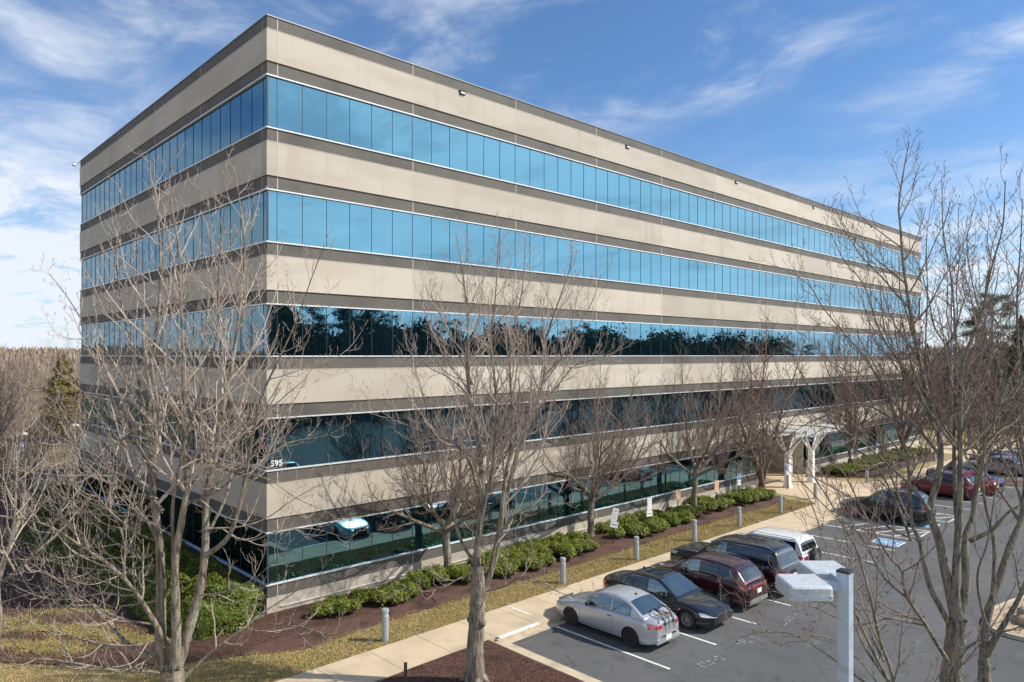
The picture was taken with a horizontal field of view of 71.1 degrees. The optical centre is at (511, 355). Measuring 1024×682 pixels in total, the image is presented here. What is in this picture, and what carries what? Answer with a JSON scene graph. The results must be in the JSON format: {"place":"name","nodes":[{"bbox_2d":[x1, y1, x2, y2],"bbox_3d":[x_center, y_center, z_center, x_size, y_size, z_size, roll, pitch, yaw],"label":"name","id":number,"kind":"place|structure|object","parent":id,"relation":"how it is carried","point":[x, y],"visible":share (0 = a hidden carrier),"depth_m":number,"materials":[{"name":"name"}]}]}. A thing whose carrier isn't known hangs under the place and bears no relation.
{"place":"outdoors","nodes":[
{"label":"outdoors","id":0,"kind":"place"},
{"bbox_2d":[0,418,1014,681],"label":"lawn","id":1,"kind":"structure","parent":0,"point":[210,674],"depth_m":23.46,"materials":[{"name":"green plant"}]},
{"bbox_2d":[0,141,369,681],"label":"maple tree","id":2,"kind":"object","parent":1,"relation":"on","point":[172,670],"visible":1,"depth_m":18.39,"materials":[{"name":"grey plant"}]},
{"bbox_2d":[381,608,388,642],"bbox_3d":[-4.203,8.928,23.735,0.244,1.085,0.244,0,0,-43],"label":"bollard","id":3,"kind":"object","parent":1,"relation":"on","point":[385,624],"visible":1,"depth_m":23.64,"materials":[{"name":"metal"}]},
{"bbox_2d":[0,489,784,665],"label":"mulch bed","id":4,"kind":"object","parent":1,"relation":"on","point":[292,642],"visible":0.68,"depth_m":26.50,"materials":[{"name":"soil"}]},
{"bbox_2d":[0,342,86,526],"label":"bare tree","id":5,"kind":"object","parent":4,"relation":"on","point":[10,419],"visible":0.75,"depth_m":32.62,"materials":[{"name":"brown plant"}]},
{"bbox_2d":[0,367,94,640],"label":"maple tree","id":6,"kind":"object","parent":4,"relation":"on","point":[6,551],"visible":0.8,"depth_m":23.66,"materials":[{"name":"brown plant"}]},
{"bbox_2d":[0,603,170,656],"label":"straw","id":7,"kind":"object","parent":4,"relation":"on","point":[133,636],"visible":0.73,"depth_m":24.11,"materials":[{"name":"yellow plant"}]},
{"bbox_2d":[0,581,214,655],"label":"leaf litter","id":8,"kind":"object","parent":4,"relation":"on","point":[73,618],"visible":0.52,"depth_m":25.73,"materials":[{"name":"brown plant"}]},
{"bbox_2d":[15,479,263,640],"bbox_3d":[-20.025,8.617,34.290,4.400,1.866,29.123,0,0,-43],"label":"hedge","id":9,"kind":"object","parent":4,"relation":"on","point":[227,613],"visible":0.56,"depth_m":28.17,"materials":[{"name":"green plant"}]},
{"bbox_2d":[309,601,337,616],"bbox_3d":[-6.768,9.148,25.858,1.036,0.509,0.960,0,0,-45],"label":"laurel shrub","id":10,"kind":"object","parent":4,"relation":"on","point":[325,608],"visible":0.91,"depth_m":25.69,"materials":[{"name":"green plant"}]},
{"bbox_2d":[324,594,346,603],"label":"laurel shrub","id":11,"kind":"object","parent":4,"relation":"on","point":[331,598],"visible":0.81,"depth_m":26.78,"materials":[{"name":"green plant"}]},
{"bbox_2d":[332,597,360,614],"bbox_3d":[-6.061,9.098,26.099,1.001,0.594,1.081,0,0,41],"label":"laurel shrub","id":12,"kind":"object","parent":4,"relation":"on","point":[343,605],"visible":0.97,"depth_m":25.90,"materials":[{"name":"green plant"}]},
{"bbox_2d":[347,587,370,597],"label":"laurel shrub","id":13,"kind":"object","parent":4,"relation":"on","point":[358,590],"visible":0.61,"depth_m":27.60,"materials":[{"name":"green plant"}]},
{"bbox_2d":[350,591,371,603],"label":"laurel shrub","id":14,"kind":"object","parent":4,"relation":"on","point":[362,597],"visible":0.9,"depth_m":27.09,"materials":[{"name":"green plant"}]},
{"bbox_2d":[368,588,389,606],"bbox_3d":[-5.055,9.147,27.134,1.067,0.577,0.958,0,0,19],"label":"laurel shrub","id":15,"kind":"object","parent":4,"relation":"on","point":[377,596],"visible":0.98,"depth_m":26.88,"materials":[{"name":"green plant"}]},
{"bbox_2d":[386,589,409,604],"bbox_3d":[-4.377,9.187,27.338,1.019,0.494,1.186,0,0,-25],"label":"laurel shrub","id":16,"kind":"object","parent":4,"relation":"on","point":[401,595],"visible":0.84,"depth_m":27.09,"materials":[{"name":"green plant"}]},
{"bbox_2d":[385,577,413,587],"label":"laurel shrub","id":17,"kind":"object","parent":4,"relation":"on","point":[405,580],"visible":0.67,"depth_m":28.61,"materials":[{"name":"green plant"}]},
{"bbox_2d":[395,582,420,596],"bbox_3d":[-4.062,9.144,27.951,1.009,0.583,0.905,0,0,-26],"label":"laurel shrub","id":18,"kind":"object","parent":4,"relation":"on","point":[411,592],"visible":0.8,"depth_m":27.79,"materials":[{"name":"green plant"}]},
{"bbox_2d":[412,574,430,590],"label":"laurel shrub","id":19,"kind":"object","parent":4,"relation":"on","point":[424,583],"visible":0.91,"depth_m":28.58,"materials":[{"name":"green plant"}]},
{"bbox_2d":[421,564,447,574],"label":"laurel shrub","id":20,"kind":"object","parent":4,"relation":"on","point":[437,567],"visible":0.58,"depth_m":30.14,"materials":[{"name":"green plant"}]},
{"bbox_2d":[424,571,449,583],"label":"laurel shrub","id":21,"kind":"object","parent":4,"relation":"on","point":[431,574],"visible":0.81,"depth_m":29.34,"materials":[{"name":"green plant"}]},
{"bbox_2d":[334,371,540,576],"bbox_3d":[-3.027,4.760,30.646,9.286,9.401,8.319,0,0,18],"label":"bare tree","id":22,"kind":"object","parent":4,"relation":"on","point":[447,526],"visible":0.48,"depth_m":28.99,"materials":[{"name":"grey plant"}]},
{"bbox_2d":[447,563,465,577],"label":"laurel shrub","id":23,"kind":"object","parent":4,"relation":"on","point":[452,569],"visible":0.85,"depth_m":30.17,"materials":[{"name":"green plant"}]},
{"bbox_2d":[454,568,470,581],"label":"laurel shrub","id":24,"kind":"object","parent":4,"relation":"on","point":[461,572],"visible":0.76,"depth_m":29.54,"materials":[{"name":"green plant"}]},
{"bbox_2d":[466,553,490,566],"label":"laurel shrub","id":25,"kind":"object","parent":4,"relation":"on","point":[486,559],"visible":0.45,"depth_m":31.21,"materials":[{"name":"green plant"}]},
{"bbox_2d":[494,562,517,575],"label":"laurel shrub","id":26,"kind":"object","parent":4,"relation":"on","point":[511,571],"visible":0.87,"depth_m":30.31,"materials":[{"name":"green plant"}]},
{"bbox_2d":[497,556,520,567],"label":"laurel shrub","id":27,"kind":"object","parent":4,"relation":"on","point":[516,563],"visible":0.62,"depth_m":31.23,"materials":[{"name":"green plant"}]},
{"bbox_2d":[499,547,521,558],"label":"laurel shrub","id":28,"kind":"object","parent":4,"relation":"on","point":[514,550],"visible":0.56,"depth_m":32.63,"materials":[{"name":"green plant"}]},
{"bbox_2d":[519,555,545,569],"bbox_3d":[0.937,9.146,31.590,1.080,0.572,1.258,0,0,43],"label":"laurel shrub","id":29,"kind":"object","parent":4,"relation":"on","point":[536,563],"visible":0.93,"depth_m":31.36,"materials":[{"name":"green plant"}]},
{"bbox_2d":[536,544,553,555],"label":"laurel shrub","id":30,"kind":"object","parent":4,"relation":"on","point":[545,550],"visible":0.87,"depth_m":32.98,"materials":[{"name":"green plant"}]},
{"bbox_2d":[537,553,555,565],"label":"laurel shrub","id":31,"kind":"object","parent":4,"relation":"on","point":[549,559],"visible":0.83,"depth_m":32.05,"materials":[{"name":"green plant"}]},
{"bbox_2d":[548,542,563,556],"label":"laurel shrub","id":32,"kind":"object","parent":4,"relation":"on","point":[553,546],"visible":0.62,"depth_m":33.51,"materials":[{"name":"green plant"}]},
{"bbox_2d":[547,534,568,542],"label":"laurel shrub","id":33,"kind":"object","parent":4,"relation":"on","point":[559,538],"visible":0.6,"depth_m":34.59,"materials":[{"name":"green plant"}]},
{"bbox_2d":[557,543,576,558],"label":"laurel shrub","id":34,"kind":"object","parent":4,"relation":"on","point":[568,551],"visible":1,"depth_m":32.87,"materials":[{"name":"green plant"}]},
{"bbox_2d":[566,530,589,540],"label":"laurel shrub","id":35,"kind":"object","parent":4,"relation":"on","point":[580,535],"visible":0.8,"depth_m":35.71,"materials":[{"name":"green plant"}]},
{"bbox_2d":[574,543,589,553],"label":"laurel shrub","id":36,"kind":"object","parent":4,"relation":"on","point":[579,547],"visible":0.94,"depth_m":33.69,"materials":[{"name":"green plant"}]},
{"bbox_2d":[584,539,600,550],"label":"laurel shrub","id":37,"kind":"object","parent":4,"relation":"on","point":[594,545],"visible":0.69,"depth_m":34.41,"materials":[{"name":"green plant"}]},
{"bbox_2d":[594,521,608,532],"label":"laurel shrub","id":38,"kind":"object","parent":4,"relation":"on","point":[602,526],"visible":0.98,"depth_m":37.89,"materials":[{"name":"green plant"}]},
{"bbox_2d":[541,342,677,536],"bbox_3d":[3.804,4.379,37.691,8.541,10.180,9.476,0,0,-43],"label":"bare tree","id":39,"kind":"object","parent":4,"relation":"on","point":[620,447],"visible":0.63,"depth_m":36.49,"materials":[{"name":"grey plant"}]},
{"bbox_2d":[610,508,618,542],"bbox_3d":[5.146,8.550,36.007,0.510,1.800,0.056,0,0,-12],"label":"parking sign","id":40,"kind":"object","parent":4,"relation":"on","point":[614,516],"visible":1,"depth_m":35.99,"materials":[{"name":"white metal"}]},
{"bbox_2d":[607,526,625,537],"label":"laurel shrub","id":41,"kind":"object","parent":4,"relation":"on","point":[619,532],"visible":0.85,"depth_m":36.85,"materials":[{"name":"green plant"}]},
{"bbox_2d":[628,524,650,536],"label":"laurel shrub","id":42,"kind":"object","parent":4,"relation":"on","point":[642,531],"visible":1,"depth_m":37.01,"materials":[{"name":"green plant"}]},
{"bbox_2d":[645,519,662,533],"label":"laurel shrub","id":43,"kind":"object","parent":4,"relation":"on","point":[654,526],"visible":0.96,"depth_m":37.39,"materials":[{"name":"green plant"}]},
{"bbox_2d":[645,517,669,531],"bbox_3d":[7.799,9.066,38.397,1.288,0.733,1.156,0,0,-33],"label":"laurel shrub","id":44,"kind":"object","parent":4,"relation":"on","point":[665,524],"visible":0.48,"depth_m":38.20,"materials":[{"name":"green plant"}]},
{"bbox_2d":[668,516,681,525],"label":"laurel shrub","id":45,"kind":"object","parent":4,"relation":"on","point":[674,521],"visible":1,"depth_m":39.49,"materials":[{"name":"green plant"}]},
{"bbox_2d":[679,511,695,522],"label":"laurel shrub","id":46,"kind":"object","parent":4,"relation":"on","point":[687,517],"visible":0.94,"depth_m":40.12,"materials":[{"name":"green plant"}]},
{"bbox_2d":[698,500,717,511],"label":"laurel shrub","id":47,"kind":"object","parent":4,"relation":"on","point":[710,506],"visible":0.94,"depth_m":42.73,"materials":[{"name":"green plant"}]},
{"bbox_2d":[710,499,727,510],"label":"laurel shrub","id":48,"kind":"object","parent":4,"relation":"on","point":[722,506],"visible":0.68,"depth_m":43.27,"materials":[{"name":"green plant"}]},
{"bbox_2d":[654,335,793,506],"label":"bare tree","id":49,"kind":"object","parent":4,"relation":"on","point":[698,467],"visible":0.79,"depth_m":42.80,"materials":[{"name":"brown plant"}]},
{"bbox_2d":[734,493,752,503],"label":"laurel shrub","id":50,"kind":"object","parent":4,"relation":"on","point":[744,498],"visible":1,"depth_m":44.92,"materials":[{"name":"green plant"}]},
{"bbox_2d":[560,557,565,583],"bbox_3d":[2.115,8.928,29.731,0.244,1.085,0.244,0,0,-43],"label":"bollard","id":51,"kind":"object","parent":1,"relation":"on","point":[562,570],"visible":1,"depth_m":29.63,"materials":[{"name":"metal"}]},
{"bbox_2d":[634,536,638,559],"bbox_3d":[5.764,8.928,33.194,0.244,1.085,0.244,0,0,-43],"label":"bollard","id":52,"kind":"object","parent":1,"relation":"on","point":[636,548],"visible":1,"depth_m":33.09,"materials":[{"name":"metal"}]},
{"bbox_2d":[692,519,696,540],"bbox_3d":[9.318,8.928,36.566,0.244,1.085,0.244,0,0,-43],"label":"bollard","id":53,"kind":"object","parent":1,"relation":"on","point":[694,530],"visible":1,"depth_m":36.47,"materials":[{"name":"metal"}]},
{"bbox_2d":[727,302,814,488],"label":"bare tree","id":54,"kind":"object","parent":1,"relation":"on","point":[761,476],"visible":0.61,"depth_m":48.29,"materials":[{"name":"brown plant"}]},
{"bbox_2d":[804,452,937,477],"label":"mulch bed","id":55,"kind":"object","parent":1,"relation":"on","point":[874,471],"visible":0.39,"depth_m":58.25,"materials":[{"name":"brown soil"}]},
{"bbox_2d":[817,308,899,462],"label":"bare tree","id":56,"kind":"object","parent":55,"relation":"on","point":[846,410],"visible":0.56,"depth_m":59.48,"materials":[{"name":"brown plant"}]},
{"bbox_2d":[883,318,950,449],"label":"bare tree","id":57,"kind":"object","parent":55,"relation":"on","point":[908,432],"visible":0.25,"depth_m":67.94,"materials":[{"name":"brown plant"}]},
{"bbox_2d":[923,356,966,421],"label":"spruce tree","id":58,"kind":"object","parent":1,"relation":"on","point":[944,388],"visible":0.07,"depth_m":103.59,"materials":[{"name":"green plant"}]},
{"bbox_2d":[976,360,1023,428],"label":"spruce tree","id":59,"kind":"object","parent":1,"relation":"on","point":[1005,379],"visible":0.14,"depth_m":91.08,"materials":[{"name":"green plant"}]},
{"bbox_2d":[988,315,1023,418],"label":"spruce tree","id":60,"kind":"object","parent":1,"relation":"on","point":[1021,333],"visible":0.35,"depth_m":97.85,"materials":[{"name":"green plant"}]},
{"bbox_2d":[0,357,1022,481],"bbox_3d":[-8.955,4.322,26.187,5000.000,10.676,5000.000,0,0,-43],"label":"ground","id":61,"kind":"structure","parent":0,"point":[38,387],"depth_m":77.66,"materials":[{"name":"beige plant"}]},
{"bbox_2d":[0,347,80,429],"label":"woodland","id":62,"kind":"object","parent":61,"relation":"on","point":[33,380],"visible":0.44,"depth_m":120.77,"materials":[{"name":"brown plant"}]},
{"bbox_2d":[0,394,80,491],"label":"thicket","id":63,"kind":"object","parent":61,"relation":"on","point":[20,424],"visible":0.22,"depth_m":65.33,"materials":[{"name":"brown plant"}]},
{"bbox_2d":[17,354,80,443],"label":"cedar tree","id":64,"kind":"object","parent":61,"relation":"on","point":[51,390],"visible":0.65,"depth_m":81.25,"materials":[{"name":"green plant"}]},
{"bbox_2d":[72,14,920,613],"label":"office building","id":65,"kind":"structure","parent":61,"relation":"on","point":[384,170],"depth_m":33.28,"materials":[{"name":"beige concrete"}]},
{"bbox_2d":[0,345,1013,385],"bbox_3d":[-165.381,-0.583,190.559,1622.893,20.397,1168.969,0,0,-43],"label":"forest","id":66,"kind":"object","parent":61,"relation":"on","point":[45,352],"visible":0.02,"depth_m":316.37,"materials":[{"name":"brown plant"}]},
{"bbox_2d":[920,343,1023,419],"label":"woodland","id":67,"kind":"object","parent":61,"relation":"on","point":[945,359],"visible":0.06,"depth_m":124.22,"materials":[{"name":"brown plant"}]},
{"bbox_2d":[957,292,1020,356],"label":"pine tree","id":68,"kind":"object","parent":61,"relation":"on","point":[968,323],"visible":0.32,"depth_m":114.10,"materials":[{"name":"green plant"}]},
{"bbox_2d":[0,0,1023,349],"label":"sky","id":69,"kind":"structure","parent":0,"point":[798,97],"materials":[{"name":"blue"}]},
{"bbox_2d":[276,439,1023,681],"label":"sidewalk","id":70,"kind":"structure","parent":0,"point":[379,663],"depth_m":24.60,"materials":[{"name":"concrete"}]},
{"bbox_2d":[512,471,1023,681],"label":"parking lot","id":71,"kind":"structure","parent":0,"point":[680,655],"depth_m":24.46,"materials":[{"name":"grey asphalt"}]},
{"bbox_2d":[556,584,678,647],"bbox_3d":[3.580,8.864,25.122,2.015,1.553,4.557,0,0,-43],"label":"parked car","id":72,"kind":"object","parent":71,"relation":"on","point":[626,613],"visible":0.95,"depth_m":24.14,"materials":[{"name":"silver metal"}]},
{"bbox_2d":[650,604,679,627],"bbox_3d":[5.008,8.643,23.646,0.702,0.699,0.928,0,0,-43],"label":"bike rack","id":73,"kind":"object","parent":72,"relation":"attached to","point":[669,621],"visible":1,"depth_m":23.58,"materials":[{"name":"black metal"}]},
{"bbox_2d":[603,566,732,629],"bbox_3d":[5.723,8.873,26.815,2.117,1.540,4.947,0,0,-43],"label":"parked car","id":74,"kind":"object","parent":71,"relation":"on","point":[692,601],"visible":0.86,"depth_m":25.93,"materials":[{"name":"black paint"}]},
{"bbox_2d":[495,510,847,681],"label":"curb","id":75,"kind":"structure","parent":71,"relation":"on","point":[547,661],"depth_m":23.11,"materials":[{"name":"concrete"}]},
{"bbox_2d":[498,622,539,638],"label":"painted curb top","id":76,"kind":"structure","parent":75,"relation":"on","point":[519,630],"depth_m":24.62,"materials":[{"name":"white paint"}]},
{"bbox_2d":[505,512,847,642],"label":"gutter","id":77,"kind":"object","parent":71,"relation":"on","point":[535,631],"depth_m":25.25,"materials":[{"name":"concrete"}]},
{"bbox_2d":[651,550,767,607],"bbox_3d":[7.765,8.778,28.790,2.152,1.738,4.667,0,0,-43],"label":"parked car","id":78,"kind":"object","parent":71,"relation":"on","point":[703,570],"visible":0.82,"depth_m":27.53,"materials":[{"name":"red paint"}]},
{"bbox_2d":[670,533,799,591],"bbox_3d":[9.481,8.663,30.584,2.291,1.977,5.357,0,0,-43],"label":"parked car","id":79,"kind":"object","parent":71,"relation":"on","point":[781,557],"visible":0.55,"depth_m":29.28,"materials":[{"name":"black paint"}]},
{"bbox_2d":[711,526,821,560],"bbox_3d":[11.396,8.721,32.198,2.160,1.860,4.652,0,0,-43],"label":"parked car","id":80,"kind":"object","parent":71,"relation":"on","point":[793,541],"visible":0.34,"depth_m":30.91,"materials":[{"name":"white paint"}]},
{"bbox_2d":[555,476,1017,668],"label":"parking lines","id":81,"kind":"object","parent":71,"relation":"on","point":[768,599],"visible":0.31,"depth_m":25.91,"materials":[{"name":"white paint"}]},
{"bbox_2d":[840,487,936,524],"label":"parked car","id":82,"kind":"object","parent":71,"relation":"on","point":[919,511],"visible":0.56,"depth_m":41.26,"materials":[{"name":"black paint"}]},
{"bbox_2d":[872,538,905,546],"bbox_3d":[19.315,9.587,36.782,1.240,0.008,1.350,0,0,-43],"label":"bay access symbol","id":83,"kind":"object","parent":71,"relation":"on","point":[890,542],"visible":0.76,"depth_m":36.70,"materials":[{"name":"blue paint"}]},
{"bbox_2d":[900,470,981,498],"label":"parked car","id":84,"kind":"object","parent":71,"relation":"on","point":[946,486],"visible":0.52,"depth_m":48.28,"materials":[{"name":"red paint"}]},
{"bbox_2d":[923,470,999,492],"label":"parked car","id":85,"kind":"object","parent":71,"relation":"on","point":[990,487],"visible":0.16,"depth_m":49.07,"materials":[{"name":"red paint"}]},
{"bbox_2d":[926,464,1005,486],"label":"parked car","id":86,"kind":"object","parent":71,"relation":"on","point":[966,467],"visible":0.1,"depth_m":52.49,"materials":[{"name":"blue paint"}]},
{"bbox_2d":[963,455,1021,475],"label":"parked car","id":87,"kind":"object","parent":71,"relation":"on","point":[991,466],"visible":0.38,"depth_m":57.67,"materials":[{"name":"grey paint"}]},
{"bbox_2d":[990,595,1023,640],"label":"island curb","id":88,"kind":"structure","parent":71,"relation":"on","point":[1011,635],"depth_m":24.44,"materials":[{"name":"concrete"}]},
{"bbox_2d":[991,597,1023,634],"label":"island bed","id":89,"kind":"object","parent":88,"relation":"on","point":[1012,623],"visible":0.42,"depth_m":25.83,"materials":[{"name":"beige concrete"}]},
{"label":"island curb","id":90,"kind":"structure","parent":71,"relation":"on","visible":0},
{"bbox_2d":[1003,478,1022,483],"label":"island bed","id":91,"kind":"object","parent":90,"relation":"on","point":[1018,481],"visible":0.14,"depth_m":53.70,"materials":[{"name":"brown soil"}]},
{"bbox_2d":[904,346,1023,473],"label":"bare tree","id":92,"kind":"object","parent":91,"relation":"on","point":[975,421],"visible":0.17,"depth_m":55.04,"materials":[{"name":"brown plant"}]},
{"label":"island curb","id":93,"kind":"structure","parent":71,"relation":"on","visible":0},
{"label":"island bed","id":94,"kind":"structure","parent":93,"relation":"on","visible":0},
{"bbox_2d":[720,124,1023,681],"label":"maple tree","id":95,"kind":"object","parent":94,"relation":"on","point":[957,599],"visible":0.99,"depth_m":15.14,"materials":[{"name":"grey plant"}]},
{"bbox_2d":[893,172,1023,681],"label":"maple tree","id":96,"kind":"object","parent":94,"relation":"on","point":[986,647],"visible":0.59,"depth_m":17.28,"materials":[{"name":"brown plant"}]},
{"bbox_2d":[765,470,883,503],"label":"entrance plaza","id":97,"kind":"structure","parent":0,"point":[774,480],"depth_m":51.59,"materials":[{"name":"concrete"}]},
{"bbox_2d":[759,423,843,487],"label":"entrance canopy","id":98,"kind":"object","parent":97,"relation":"on","point":[798,433],"visible":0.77,"depth_m":51.84,"materials":[{"name":"white paint"}]},
{"bbox_2d":[917,444,995,454],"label":"path","id":99,"kind":"structure","parent":0,"point":[947,449],"depth_m":71.13,"materials":[{"name":"concrete"}]},
{"label":"near lawn","id":100,"kind":"structure","parent":0,"visible":0},
{"bbox_2d":[377,640,584,681],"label":"mulch bed","id":101,"kind":"object","parent":100,"relation":"on","point":[494,661],"visible":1,"depth_m":21.54,"materials":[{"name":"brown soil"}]},
{"bbox_2d":[347,210,635,681],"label":"maple tree","id":102,"kind":"object","parent":101,"relation":"on","point":[477,622],"visible":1,"depth_m":20.58,"materials":[{"name":"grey plant"}]},
{"bbox_2d":[774,561,853,681],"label":"lot lamp post","id":103,"kind":"object","parent":100,"relation":"on","point":[816,580],"visible":1,"depth_m":7.56,"materials":[{"name":"grey metal"}]},
{"bbox_2d":[716,401,1023,681],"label":"maple tree","id":104,"kind":"object","parent":100,"relation":"on","point":[878,665],"visible":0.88,"depth_m":12.12,"materials":[{"name":"brown plant"}]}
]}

